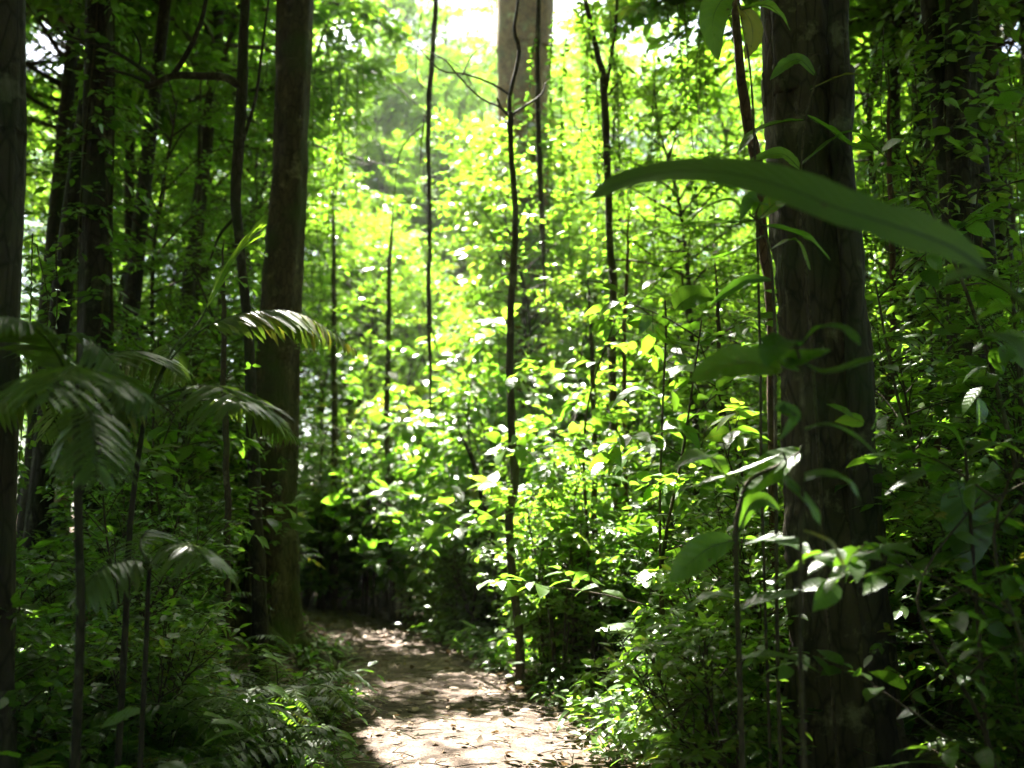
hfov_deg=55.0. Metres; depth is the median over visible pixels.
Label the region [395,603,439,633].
herb
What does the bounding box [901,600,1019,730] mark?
herb
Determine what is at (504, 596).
shrub
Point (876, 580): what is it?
young tree
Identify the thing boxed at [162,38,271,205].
canopy tree
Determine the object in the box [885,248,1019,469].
young tree
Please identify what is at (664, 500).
young tree
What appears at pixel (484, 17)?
sky
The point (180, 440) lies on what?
shrub
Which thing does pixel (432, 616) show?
herb
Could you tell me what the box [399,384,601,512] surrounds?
young tree
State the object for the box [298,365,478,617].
young tree
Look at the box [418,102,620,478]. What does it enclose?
understorey tree
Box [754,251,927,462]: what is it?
understorey tree
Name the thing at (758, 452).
shrub
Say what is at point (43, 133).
canopy tree
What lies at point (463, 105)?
understorey tree
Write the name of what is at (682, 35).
creeper
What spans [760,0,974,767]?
fluted tree
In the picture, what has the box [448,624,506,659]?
herb
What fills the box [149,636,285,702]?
herb
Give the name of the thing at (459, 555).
shrub
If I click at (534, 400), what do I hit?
young tree
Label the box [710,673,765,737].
herb
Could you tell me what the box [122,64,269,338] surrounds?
understorey tree
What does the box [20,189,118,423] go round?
understorey tree
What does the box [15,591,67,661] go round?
herb
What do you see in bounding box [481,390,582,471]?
young tree
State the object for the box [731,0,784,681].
red liana
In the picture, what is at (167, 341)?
understorey tree
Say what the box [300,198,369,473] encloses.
understorey tree
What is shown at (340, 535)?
young tree
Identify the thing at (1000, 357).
young tree
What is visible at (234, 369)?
shrub
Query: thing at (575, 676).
herb
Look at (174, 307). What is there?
understorey tree
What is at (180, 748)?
herb
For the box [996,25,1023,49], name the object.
canopy tree
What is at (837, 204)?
strap leaved plant
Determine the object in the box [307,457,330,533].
young tree
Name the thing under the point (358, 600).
shrub
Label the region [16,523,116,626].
shrub
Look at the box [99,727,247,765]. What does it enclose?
herb
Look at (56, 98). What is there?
canopy tree
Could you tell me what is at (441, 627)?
herb
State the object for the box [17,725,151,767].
herb
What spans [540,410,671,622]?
young tree
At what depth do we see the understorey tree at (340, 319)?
25.15 m
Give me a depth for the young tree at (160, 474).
8.71 m
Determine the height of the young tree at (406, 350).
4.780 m
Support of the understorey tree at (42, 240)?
on the ground
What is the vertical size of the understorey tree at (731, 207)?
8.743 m
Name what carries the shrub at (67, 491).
on the ground
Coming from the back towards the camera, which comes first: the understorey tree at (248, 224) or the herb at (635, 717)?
the understorey tree at (248, 224)
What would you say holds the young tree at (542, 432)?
on the ground
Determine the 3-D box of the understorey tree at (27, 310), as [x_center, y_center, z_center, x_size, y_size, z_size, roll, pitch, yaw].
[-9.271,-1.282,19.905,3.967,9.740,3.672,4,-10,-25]
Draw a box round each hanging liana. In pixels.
[394,0,479,428]
[516,0,572,309]
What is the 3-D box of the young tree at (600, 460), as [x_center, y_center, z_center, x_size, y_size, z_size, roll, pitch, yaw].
[0.974,0.904,7.309,2.066,3.428,1.957,-3,-9,17]
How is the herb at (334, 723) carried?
on the ground
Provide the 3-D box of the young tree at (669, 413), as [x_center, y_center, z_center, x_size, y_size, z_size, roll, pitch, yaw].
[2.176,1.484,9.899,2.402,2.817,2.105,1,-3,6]
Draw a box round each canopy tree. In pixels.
[16,0,236,559]
[16,72,83,604]
[25,36,65,204]
[26,0,203,151]
[26,0,257,71]
[26,0,275,545]
[26,0,320,311]
[26,1,180,54]
[26,18,249,534]
[26,21,219,540]
[26,71,51,196]
[27,37,191,231]
[30,0,170,582]
[32,0,416,409]
[40,3,363,378]
[45,0,432,171]
[136,33,334,370]
[159,136,270,272]
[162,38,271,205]
[162,58,385,274]
[559,0,907,34]
[572,0,944,91]
[619,0,1019,432]
[647,0,1009,128]
[650,0,1023,377]
[697,46,882,197]
[722,1,905,205]
[745,32,1020,188]
[852,5,1023,375]
[920,0,991,565]
[977,18,1007,495]
[978,0,1023,444]
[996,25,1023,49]
[1019,17,1023,165]
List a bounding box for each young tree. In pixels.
[66,370,313,624]
[100,427,246,578]
[204,424,244,598]
[298,354,382,608]
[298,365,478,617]
[299,394,383,605]
[299,422,362,606]
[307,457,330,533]
[313,434,345,579]
[315,442,408,614]
[321,383,543,631]
[323,453,411,594]
[332,475,446,590]
[335,391,438,617]
[338,436,443,621]
[353,361,490,547]
[356,447,412,600]
[362,410,481,611]
[364,322,588,616]
[369,412,425,612]
[373,317,603,521]
[373,359,561,539]
[374,303,612,632]
[377,356,597,566]
[379,411,490,623]
[389,386,514,626]
[390,453,509,619]
[392,374,532,543]
[395,429,522,561]
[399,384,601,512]
[406,379,587,508]
[406,386,533,629]
[422,401,642,675]
[425,420,577,510]
[440,399,658,664]
[442,387,589,547]
[462,252,694,684]
[463,495,549,625]
[469,366,588,630]
[477,278,779,633]
[478,337,621,512]
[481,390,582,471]
[485,372,657,635]
[492,459,610,513]
[495,417,646,645]
[495,462,607,541]
[500,310,711,499]
[500,493,607,652]
[506,415,627,658]
[523,320,737,535]
[538,408,697,539]
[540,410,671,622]
[543,438,694,624]
[557,439,735,645]
[566,365,703,515]
[582,304,711,509]
[589,459,746,623]
[597,374,662,435]
[602,440,734,568]
[604,310,904,690]
[609,394,781,622]
[635,397,788,669]
[641,447,732,533]
[650,414,783,644]
[653,338,785,585]
[669,306,941,556]
[744,201,1022,732]
[760,476,1023,767]
[772,300,1023,730]
[794,78,1023,576]
[852,124,1023,476]
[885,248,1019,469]
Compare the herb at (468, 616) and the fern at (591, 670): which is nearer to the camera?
the fern at (591, 670)
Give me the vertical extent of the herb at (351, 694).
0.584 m
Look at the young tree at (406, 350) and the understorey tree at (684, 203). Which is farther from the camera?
the understorey tree at (684, 203)
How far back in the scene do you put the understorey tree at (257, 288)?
23.04 m
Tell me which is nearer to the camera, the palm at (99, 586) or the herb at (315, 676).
the palm at (99, 586)
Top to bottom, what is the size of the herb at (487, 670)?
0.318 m
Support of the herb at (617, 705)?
on the ground
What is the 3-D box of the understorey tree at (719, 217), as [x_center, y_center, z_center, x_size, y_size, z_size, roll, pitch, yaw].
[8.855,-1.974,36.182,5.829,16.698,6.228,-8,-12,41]
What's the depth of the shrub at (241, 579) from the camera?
12.53 m
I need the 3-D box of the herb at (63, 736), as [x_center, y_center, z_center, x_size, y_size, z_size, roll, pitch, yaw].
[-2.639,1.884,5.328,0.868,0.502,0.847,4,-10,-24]
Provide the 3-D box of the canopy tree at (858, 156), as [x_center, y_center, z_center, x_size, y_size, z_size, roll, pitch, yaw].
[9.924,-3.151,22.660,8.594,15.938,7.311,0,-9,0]
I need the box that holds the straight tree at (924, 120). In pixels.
[747,0,928,432]
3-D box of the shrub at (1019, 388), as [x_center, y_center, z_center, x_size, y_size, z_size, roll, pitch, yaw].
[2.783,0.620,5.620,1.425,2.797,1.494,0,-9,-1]
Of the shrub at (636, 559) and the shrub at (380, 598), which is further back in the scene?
the shrub at (380, 598)
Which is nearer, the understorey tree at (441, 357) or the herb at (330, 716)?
the herb at (330, 716)
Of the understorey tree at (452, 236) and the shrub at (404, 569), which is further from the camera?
the understorey tree at (452, 236)
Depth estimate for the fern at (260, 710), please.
5.90 m
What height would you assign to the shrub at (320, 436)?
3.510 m
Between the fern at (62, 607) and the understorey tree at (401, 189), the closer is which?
the fern at (62, 607)
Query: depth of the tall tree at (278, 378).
11.60 m
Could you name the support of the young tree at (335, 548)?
on the ground
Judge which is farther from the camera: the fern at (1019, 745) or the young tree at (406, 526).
the young tree at (406, 526)
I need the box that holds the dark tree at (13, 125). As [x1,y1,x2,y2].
[0,0,26,767]
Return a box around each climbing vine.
[24,0,169,629]
[232,456,318,643]
[441,82,608,547]
[864,0,944,505]
[881,0,1023,584]
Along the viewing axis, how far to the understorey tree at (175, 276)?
18.66 m
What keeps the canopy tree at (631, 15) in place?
on the ground
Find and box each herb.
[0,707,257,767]
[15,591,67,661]
[17,673,112,741]
[17,682,99,767]
[17,713,153,767]
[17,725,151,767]
[18,639,99,688]
[23,600,155,661]
[51,700,152,763]
[54,604,133,628]
[59,643,164,709]
[85,686,207,758]
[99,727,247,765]
[99,746,224,767]
[112,620,222,681]
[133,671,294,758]
[137,606,242,652]
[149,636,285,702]
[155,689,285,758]
[183,635,275,685]
[198,699,334,767]
[216,711,403,767]
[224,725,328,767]
[232,690,309,741]
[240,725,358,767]
[244,668,305,714]
[257,716,336,760]
[267,657,330,691]
[269,630,331,665]
[276,673,355,711]
[277,638,331,664]
[283,646,326,670]
[284,668,390,716]
[289,662,354,695]
[289,705,350,738]
[292,674,359,714]
[292,686,371,726]
[297,627,361,658]
[297,645,379,671]
[298,650,384,696]
[303,703,347,726]
[308,630,334,647]
[311,626,338,647]
[313,627,350,652]
[316,638,355,659]
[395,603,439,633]
[403,611,427,628]
[409,601,480,635]
[412,600,450,621]
[416,601,495,641]
[422,611,488,648]
[422,619,460,644]
[423,616,468,639]
[424,597,491,627]
[426,594,478,628]
[444,620,492,654]
[445,617,494,638]
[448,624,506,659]
[450,599,507,635]
[450,627,513,656]
[453,617,493,640]
[458,632,527,669]
[459,606,508,642]
[465,630,529,664]
[473,648,528,674]
[477,644,526,671]
[480,615,566,668]
[489,633,541,669]
[497,641,549,669]
[505,651,573,686]
[510,651,591,693]
[525,644,567,667]
[525,659,568,683]
[525,663,583,695]
[531,678,594,710]
[550,673,608,698]
[552,687,623,728]
[555,697,634,747]
[558,642,603,670]
[558,671,592,692]
[558,684,640,741]
[562,665,626,697]
[570,657,659,704]
[570,680,652,722]
[579,710,643,761]
[580,682,638,725]
[582,676,753,742]
[582,725,650,766]
[585,656,646,692]
[587,644,620,672]
[594,715,643,746]
[594,716,668,749]
[598,694,639,714]
[614,694,669,762]
[616,654,1000,767]
[635,687,774,767]
[639,711,718,767]
[646,753,757,767]
[683,731,872,764]
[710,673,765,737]
[785,628,905,676]
[898,628,1018,733]
[898,654,970,703]
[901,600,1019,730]
[920,653,1017,724]
[926,647,970,697]
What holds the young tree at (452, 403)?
on the ground
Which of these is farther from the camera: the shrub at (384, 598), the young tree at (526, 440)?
the shrub at (384, 598)
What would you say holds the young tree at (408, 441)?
on the ground
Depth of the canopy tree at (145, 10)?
17.06 m
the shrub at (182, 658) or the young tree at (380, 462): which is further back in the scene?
the young tree at (380, 462)
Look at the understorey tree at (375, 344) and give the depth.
27.92 m
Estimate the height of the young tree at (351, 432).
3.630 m
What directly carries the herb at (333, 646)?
on the ground
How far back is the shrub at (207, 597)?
7.97 m
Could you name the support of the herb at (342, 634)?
on the ground
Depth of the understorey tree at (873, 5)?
12.85 m
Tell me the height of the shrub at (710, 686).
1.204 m
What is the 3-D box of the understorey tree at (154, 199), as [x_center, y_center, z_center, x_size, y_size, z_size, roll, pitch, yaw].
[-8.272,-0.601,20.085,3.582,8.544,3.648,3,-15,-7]
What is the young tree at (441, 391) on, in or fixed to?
on the ground
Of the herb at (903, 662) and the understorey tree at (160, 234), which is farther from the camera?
the understorey tree at (160, 234)
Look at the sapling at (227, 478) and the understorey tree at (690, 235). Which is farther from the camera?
the understorey tree at (690, 235)
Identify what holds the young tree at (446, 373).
on the ground
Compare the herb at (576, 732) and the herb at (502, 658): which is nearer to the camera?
the herb at (576, 732)
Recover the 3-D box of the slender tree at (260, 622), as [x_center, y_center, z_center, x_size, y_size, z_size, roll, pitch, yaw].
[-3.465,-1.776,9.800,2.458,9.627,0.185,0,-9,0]
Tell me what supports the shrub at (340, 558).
on the ground
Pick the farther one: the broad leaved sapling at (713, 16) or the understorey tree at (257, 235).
the understorey tree at (257, 235)
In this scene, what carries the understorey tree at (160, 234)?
on the ground
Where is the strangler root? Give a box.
[828,0,900,767]
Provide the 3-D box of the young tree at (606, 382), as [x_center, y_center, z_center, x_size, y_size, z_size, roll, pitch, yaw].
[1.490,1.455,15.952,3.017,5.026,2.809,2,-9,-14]
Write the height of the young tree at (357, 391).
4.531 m
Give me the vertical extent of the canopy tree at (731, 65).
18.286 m
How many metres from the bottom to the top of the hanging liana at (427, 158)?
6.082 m
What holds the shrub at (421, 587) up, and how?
on the ground
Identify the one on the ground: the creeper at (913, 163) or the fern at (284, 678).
the fern at (284, 678)
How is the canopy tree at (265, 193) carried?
on the ground
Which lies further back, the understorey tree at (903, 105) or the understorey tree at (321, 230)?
the understorey tree at (321, 230)
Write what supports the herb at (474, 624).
on the ground
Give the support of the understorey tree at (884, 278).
on the ground
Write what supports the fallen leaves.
on the ground
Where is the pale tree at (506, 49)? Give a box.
[495,0,553,440]
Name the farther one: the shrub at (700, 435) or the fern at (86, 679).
the shrub at (700, 435)
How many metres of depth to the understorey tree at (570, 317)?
15.74 m
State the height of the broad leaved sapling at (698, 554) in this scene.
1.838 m
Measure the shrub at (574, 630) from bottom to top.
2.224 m
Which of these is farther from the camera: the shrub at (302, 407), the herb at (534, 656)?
the shrub at (302, 407)
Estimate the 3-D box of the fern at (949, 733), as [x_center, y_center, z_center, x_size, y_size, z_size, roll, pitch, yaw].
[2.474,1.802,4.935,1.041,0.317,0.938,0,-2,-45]
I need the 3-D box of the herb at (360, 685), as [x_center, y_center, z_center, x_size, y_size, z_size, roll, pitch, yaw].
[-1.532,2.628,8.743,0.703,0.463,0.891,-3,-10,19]
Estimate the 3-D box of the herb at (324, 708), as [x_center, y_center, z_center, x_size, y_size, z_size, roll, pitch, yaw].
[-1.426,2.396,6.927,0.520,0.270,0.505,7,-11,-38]
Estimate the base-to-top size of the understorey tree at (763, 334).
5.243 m
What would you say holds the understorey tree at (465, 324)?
on the ground
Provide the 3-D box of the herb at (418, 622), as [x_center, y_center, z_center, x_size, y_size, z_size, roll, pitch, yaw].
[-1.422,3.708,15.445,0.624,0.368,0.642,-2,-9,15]
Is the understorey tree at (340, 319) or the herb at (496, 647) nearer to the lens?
the herb at (496, 647)
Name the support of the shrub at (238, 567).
on the ground
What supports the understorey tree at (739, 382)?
on the ground
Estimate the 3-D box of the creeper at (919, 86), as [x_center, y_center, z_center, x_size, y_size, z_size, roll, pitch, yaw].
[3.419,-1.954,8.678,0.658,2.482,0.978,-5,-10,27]
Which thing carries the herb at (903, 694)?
on the ground
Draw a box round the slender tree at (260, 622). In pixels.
[54,0,269,677]
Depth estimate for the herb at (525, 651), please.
10.83 m
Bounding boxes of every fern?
[15,630,116,689]
[15,639,153,685]
[16,584,137,645]
[16,689,234,767]
[17,614,115,647]
[17,679,278,755]
[18,682,125,721]
[18,744,260,767]
[24,594,104,642]
[46,695,307,767]
[60,619,210,659]
[91,663,230,697]
[100,690,266,710]
[105,674,295,713]
[124,745,343,767]
[128,725,355,767]
[139,643,376,719]
[146,697,318,756]
[171,720,368,767]
[185,634,294,668]
[195,591,273,613]
[220,671,256,694]
[243,657,298,690]
[589,659,670,687]
[870,674,1023,767]
[899,643,957,709]
[916,688,1023,766]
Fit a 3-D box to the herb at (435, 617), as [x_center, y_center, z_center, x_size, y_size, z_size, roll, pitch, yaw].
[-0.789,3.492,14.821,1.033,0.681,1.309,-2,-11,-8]
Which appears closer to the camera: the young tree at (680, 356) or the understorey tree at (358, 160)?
the young tree at (680, 356)
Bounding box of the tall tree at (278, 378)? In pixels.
[201,0,369,670]
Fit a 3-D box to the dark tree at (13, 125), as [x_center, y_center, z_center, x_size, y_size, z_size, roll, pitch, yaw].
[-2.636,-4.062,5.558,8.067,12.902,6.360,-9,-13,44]
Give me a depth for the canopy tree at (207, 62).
14.34 m
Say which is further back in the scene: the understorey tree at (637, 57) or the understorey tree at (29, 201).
the understorey tree at (637, 57)
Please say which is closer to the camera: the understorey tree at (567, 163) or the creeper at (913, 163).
the creeper at (913, 163)
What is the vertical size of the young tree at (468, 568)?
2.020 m
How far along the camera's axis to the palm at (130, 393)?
3.77 m
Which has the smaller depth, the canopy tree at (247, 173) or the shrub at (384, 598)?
the shrub at (384, 598)
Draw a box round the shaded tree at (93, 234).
[71,0,113,627]
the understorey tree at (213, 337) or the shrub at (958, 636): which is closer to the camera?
the shrub at (958, 636)
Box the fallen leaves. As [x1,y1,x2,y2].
[16,568,1013,767]
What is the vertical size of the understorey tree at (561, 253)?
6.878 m
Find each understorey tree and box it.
[17,38,342,514]
[17,279,76,503]
[20,27,172,406]
[20,123,154,374]
[20,142,179,381]
[20,152,50,417]
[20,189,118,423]
[21,136,224,395]
[27,170,216,373]
[63,284,310,501]
[74,172,263,416]
[113,117,264,337]
[115,252,184,339]
[116,198,331,518]
[120,116,324,450]
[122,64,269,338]
[135,297,239,390]
[137,318,244,486]
[140,18,397,425]
[140,335,242,430]
[142,23,370,416]
[157,298,304,455]
[213,140,348,397]
[230,131,358,399]
[258,171,348,408]
[264,0,476,440]
[264,20,411,455]
[299,207,457,462]
[299,261,385,585]
[299,288,402,595]
[300,90,438,467]
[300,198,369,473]
[301,126,443,449]
[301,154,441,460]
[302,80,451,413]
[302,136,451,465]
[303,231,434,470]
[304,205,441,464]
[307,0,498,491]
[308,20,470,272]
[309,0,471,448]
[321,44,503,481]
[336,186,478,495]
[337,264,494,485]
[340,125,505,443]
[344,0,488,478]
[357,158,505,496]
[360,0,503,454]
[367,218,504,469]
[382,168,492,493]
[391,250,490,486]
[398,149,650,465]
[401,273,504,483]
[405,0,576,360]
[407,158,556,448]
[408,63,581,403]
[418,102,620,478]
[418,231,497,419]
[436,166,583,383]
[449,94,589,344]
[492,109,601,383]
[493,34,664,333]
[493,213,689,511]
[497,184,650,451]
[500,0,666,381]
[534,233,709,503]
[547,41,780,590]
[548,32,697,357]
[549,0,745,425]
[550,118,706,406]
[550,167,676,414]
[552,207,671,430]
[557,149,711,452]
[557,227,648,435]
[559,6,718,367]
[559,166,643,344]
[574,322,667,421]
[577,312,710,466]
[593,218,731,454]
[595,251,760,512]
[613,130,736,399]
[616,187,781,485]
[618,220,710,367]
[619,0,782,525]
[619,23,867,563]
[619,183,778,451]
[621,272,762,432]
[628,199,780,489]
[631,224,783,531]
[659,280,778,444]
[663,86,776,409]
[668,173,945,507]
[677,137,763,249]
[681,285,780,484]
[703,129,872,422]
[706,210,886,486]
[707,0,1023,387]
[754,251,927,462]
[759,133,902,411]
[851,44,907,324]
[854,79,1023,437]
[860,77,1023,443]
[863,180,945,415]
[869,250,1023,403]
[905,23,1023,322]
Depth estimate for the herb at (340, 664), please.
10.47 m
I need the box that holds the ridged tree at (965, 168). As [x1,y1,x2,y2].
[944,0,997,654]
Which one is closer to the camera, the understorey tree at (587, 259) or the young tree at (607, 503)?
the young tree at (607, 503)
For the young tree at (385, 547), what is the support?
on the ground
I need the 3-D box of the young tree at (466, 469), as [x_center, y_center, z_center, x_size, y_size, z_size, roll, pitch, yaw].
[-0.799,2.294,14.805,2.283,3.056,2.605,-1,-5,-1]
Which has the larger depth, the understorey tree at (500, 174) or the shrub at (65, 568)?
the understorey tree at (500, 174)
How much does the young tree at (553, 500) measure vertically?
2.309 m
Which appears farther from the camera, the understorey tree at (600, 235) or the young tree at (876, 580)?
the understorey tree at (600, 235)
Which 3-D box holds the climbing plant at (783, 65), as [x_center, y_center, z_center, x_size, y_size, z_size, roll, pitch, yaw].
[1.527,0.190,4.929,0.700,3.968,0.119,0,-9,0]
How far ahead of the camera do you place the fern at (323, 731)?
5.26 m
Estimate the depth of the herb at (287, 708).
6.69 m
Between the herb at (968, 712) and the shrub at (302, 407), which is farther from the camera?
the shrub at (302, 407)
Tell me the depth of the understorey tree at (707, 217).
17.90 m
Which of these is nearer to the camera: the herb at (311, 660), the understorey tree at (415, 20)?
the herb at (311, 660)
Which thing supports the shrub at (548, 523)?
on the ground
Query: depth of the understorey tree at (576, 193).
29.09 m
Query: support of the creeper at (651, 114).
hanging from the sapling at (604, 78)
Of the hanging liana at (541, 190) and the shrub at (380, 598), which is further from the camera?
the shrub at (380, 598)
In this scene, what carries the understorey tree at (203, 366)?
on the ground
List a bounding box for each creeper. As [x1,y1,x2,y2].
[17,233,69,513]
[247,64,351,320]
[313,8,371,206]
[521,0,619,303]
[613,61,727,359]
[646,3,748,237]
[856,151,937,407]
[860,12,944,288]
[927,207,945,357]
[937,46,1023,377]
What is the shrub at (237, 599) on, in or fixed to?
on the ground
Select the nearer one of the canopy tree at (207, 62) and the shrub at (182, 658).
the shrub at (182, 658)
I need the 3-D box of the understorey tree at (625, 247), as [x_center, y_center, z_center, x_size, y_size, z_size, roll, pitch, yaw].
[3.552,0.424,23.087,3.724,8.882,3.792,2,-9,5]
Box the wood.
[17,15,1023,484]
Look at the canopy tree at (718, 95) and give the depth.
14.66 m
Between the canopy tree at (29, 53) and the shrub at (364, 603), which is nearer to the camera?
the shrub at (364, 603)
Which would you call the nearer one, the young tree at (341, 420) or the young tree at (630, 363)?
the young tree at (630, 363)
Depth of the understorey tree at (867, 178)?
26.83 m
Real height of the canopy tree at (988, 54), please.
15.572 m
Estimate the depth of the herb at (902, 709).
5.33 m
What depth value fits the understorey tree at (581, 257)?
34.60 m
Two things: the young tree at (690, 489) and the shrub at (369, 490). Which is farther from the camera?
the shrub at (369, 490)
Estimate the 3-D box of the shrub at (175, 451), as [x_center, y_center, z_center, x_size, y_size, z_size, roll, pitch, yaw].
[-3.108,0.907,9.174,1.685,3.287,1.744,-1,-9,4]
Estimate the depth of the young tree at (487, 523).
11.18 m
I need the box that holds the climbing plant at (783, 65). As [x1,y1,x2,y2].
[737,53,869,767]
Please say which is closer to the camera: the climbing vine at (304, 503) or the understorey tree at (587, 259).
the climbing vine at (304, 503)
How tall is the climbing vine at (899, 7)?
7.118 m
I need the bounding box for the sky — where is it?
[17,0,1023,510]
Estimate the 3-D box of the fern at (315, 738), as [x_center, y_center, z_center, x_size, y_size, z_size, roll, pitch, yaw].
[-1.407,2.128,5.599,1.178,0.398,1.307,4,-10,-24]
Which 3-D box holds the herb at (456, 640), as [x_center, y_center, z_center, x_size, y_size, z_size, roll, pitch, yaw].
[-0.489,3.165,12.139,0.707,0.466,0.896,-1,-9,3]
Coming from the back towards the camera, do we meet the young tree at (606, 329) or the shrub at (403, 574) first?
the shrub at (403, 574)
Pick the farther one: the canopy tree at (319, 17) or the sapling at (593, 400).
the canopy tree at (319, 17)
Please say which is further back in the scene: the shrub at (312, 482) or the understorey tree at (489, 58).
the understorey tree at (489, 58)
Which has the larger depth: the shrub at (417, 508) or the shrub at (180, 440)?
the shrub at (417, 508)
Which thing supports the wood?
on the ground
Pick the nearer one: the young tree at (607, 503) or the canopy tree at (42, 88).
the young tree at (607, 503)
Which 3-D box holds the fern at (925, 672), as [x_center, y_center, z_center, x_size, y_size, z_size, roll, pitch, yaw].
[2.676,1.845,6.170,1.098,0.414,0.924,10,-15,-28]
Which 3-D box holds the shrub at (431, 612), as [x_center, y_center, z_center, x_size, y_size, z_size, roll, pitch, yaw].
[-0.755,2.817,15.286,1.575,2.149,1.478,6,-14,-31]
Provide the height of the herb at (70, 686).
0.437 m
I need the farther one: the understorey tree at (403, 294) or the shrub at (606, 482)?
the understorey tree at (403, 294)
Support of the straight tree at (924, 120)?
on the ground
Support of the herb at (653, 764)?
on the ground
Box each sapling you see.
[163,79,229,439]
[172,234,291,684]
[306,178,367,610]
[360,197,423,622]
[417,0,563,686]
[423,418,508,652]
[542,276,632,659]
[565,0,699,649]
[579,210,674,640]
[596,622,688,759]
[610,285,718,696]
[631,192,829,767]
[665,446,819,767]
[669,243,760,664]
[690,323,899,767]
[699,0,789,767]
[855,60,943,666]
[885,423,1023,746]
[897,190,944,354]
[906,400,942,724]
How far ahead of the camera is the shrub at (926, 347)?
6.53 m
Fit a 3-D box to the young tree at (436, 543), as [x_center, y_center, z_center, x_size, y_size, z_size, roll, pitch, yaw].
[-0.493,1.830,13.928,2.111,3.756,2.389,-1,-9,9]
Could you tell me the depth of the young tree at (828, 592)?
4.06 m
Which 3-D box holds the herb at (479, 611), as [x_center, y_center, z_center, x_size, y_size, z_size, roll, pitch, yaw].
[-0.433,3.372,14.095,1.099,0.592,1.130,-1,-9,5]
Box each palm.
[0,316,198,767]
[31,214,356,766]
[64,529,241,767]
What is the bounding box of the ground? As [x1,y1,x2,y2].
[19,510,1020,767]
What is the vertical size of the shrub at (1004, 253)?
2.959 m
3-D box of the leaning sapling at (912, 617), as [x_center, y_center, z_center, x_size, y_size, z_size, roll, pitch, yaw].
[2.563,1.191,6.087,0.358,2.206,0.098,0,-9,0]
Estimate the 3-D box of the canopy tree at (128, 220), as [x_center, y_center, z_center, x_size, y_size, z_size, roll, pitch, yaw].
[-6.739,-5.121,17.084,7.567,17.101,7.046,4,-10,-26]
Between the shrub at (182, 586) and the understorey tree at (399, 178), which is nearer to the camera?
the shrub at (182, 586)
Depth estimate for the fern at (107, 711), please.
5.17 m
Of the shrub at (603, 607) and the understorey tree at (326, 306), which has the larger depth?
the understorey tree at (326, 306)
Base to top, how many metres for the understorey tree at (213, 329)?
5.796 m
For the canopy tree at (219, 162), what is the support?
on the ground
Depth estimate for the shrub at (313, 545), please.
18.97 m
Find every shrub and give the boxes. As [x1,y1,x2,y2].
[0,588,139,767]
[15,537,96,752]
[16,460,250,679]
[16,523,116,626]
[16,531,73,587]
[16,541,111,647]
[16,546,67,603]
[28,368,247,589]
[38,309,201,606]
[42,354,269,614]
[42,591,260,761]
[46,433,260,630]
[47,336,280,601]
[55,470,132,527]
[66,587,260,754]
[74,510,267,678]
[83,304,276,609]
[118,517,239,611]
[130,538,234,626]
[153,288,356,613]
[157,316,306,615]
[161,337,320,565]
[162,398,229,513]
[189,331,300,547]
[199,508,304,611]
[231,463,304,609]
[237,504,313,588]
[297,449,385,609]
[297,497,352,608]
[298,429,372,595]
[298,440,367,599]
[299,486,341,604]
[300,458,373,604]
[301,476,353,595]
[305,396,409,614]
[314,430,382,599]
[318,442,430,613]
[322,458,425,618]
[326,522,402,611]
[330,470,417,612]
[340,453,404,603]
[347,510,421,608]
[388,510,452,607]
[391,551,437,619]
[395,467,503,567]
[398,471,449,582]
[399,499,488,611]
[409,501,493,627]
[412,504,488,627]
[416,529,503,631]
[427,498,492,601]
[433,544,506,621]
[443,422,562,587]
[457,445,552,643]
[466,468,555,633]
[466,499,618,669]
[470,451,627,688]
[471,492,519,635]
[474,537,570,637]
[498,490,634,658]
[506,469,626,677]
[548,536,698,674]
[572,554,807,767]
[578,443,693,630]
[580,428,658,633]
[586,600,822,767]
[587,407,704,600]
[587,496,787,682]
[595,604,758,766]
[600,426,719,635]
[600,518,900,763]
[603,588,700,681]
[640,430,727,600]
[645,484,964,723]
[674,445,911,650]
[708,423,782,579]
[729,405,785,579]
[852,477,1023,739]
[865,269,1017,607]
[868,311,945,608]
[871,307,1018,707]
[875,373,929,431]
[875,423,1020,722]
[876,341,1023,723]
[876,390,1023,755]
[879,249,1023,658]
[882,262,1023,674]
[882,458,1023,701]
[917,597,1023,767]
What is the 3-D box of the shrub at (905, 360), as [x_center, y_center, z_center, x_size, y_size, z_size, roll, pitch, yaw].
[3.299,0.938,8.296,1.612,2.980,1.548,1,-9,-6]
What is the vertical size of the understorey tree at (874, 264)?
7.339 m
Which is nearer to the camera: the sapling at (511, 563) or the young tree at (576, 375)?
the sapling at (511, 563)
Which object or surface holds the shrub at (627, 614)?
on the ground
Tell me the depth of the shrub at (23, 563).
10.14 m
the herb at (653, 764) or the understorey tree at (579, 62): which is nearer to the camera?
the herb at (653, 764)
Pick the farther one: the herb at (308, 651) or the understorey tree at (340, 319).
the understorey tree at (340, 319)
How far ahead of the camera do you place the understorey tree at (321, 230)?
27.04 m
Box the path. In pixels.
[301,600,580,767]
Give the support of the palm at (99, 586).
on the ground
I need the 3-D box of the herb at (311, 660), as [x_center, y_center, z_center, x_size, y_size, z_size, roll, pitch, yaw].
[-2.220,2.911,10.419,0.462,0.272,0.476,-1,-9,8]
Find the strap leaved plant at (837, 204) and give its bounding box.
[574,157,1023,363]
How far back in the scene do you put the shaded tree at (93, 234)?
10.09 m
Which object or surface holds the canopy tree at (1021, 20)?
on the ground
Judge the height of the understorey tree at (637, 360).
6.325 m
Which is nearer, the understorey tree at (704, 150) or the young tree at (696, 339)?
the young tree at (696, 339)

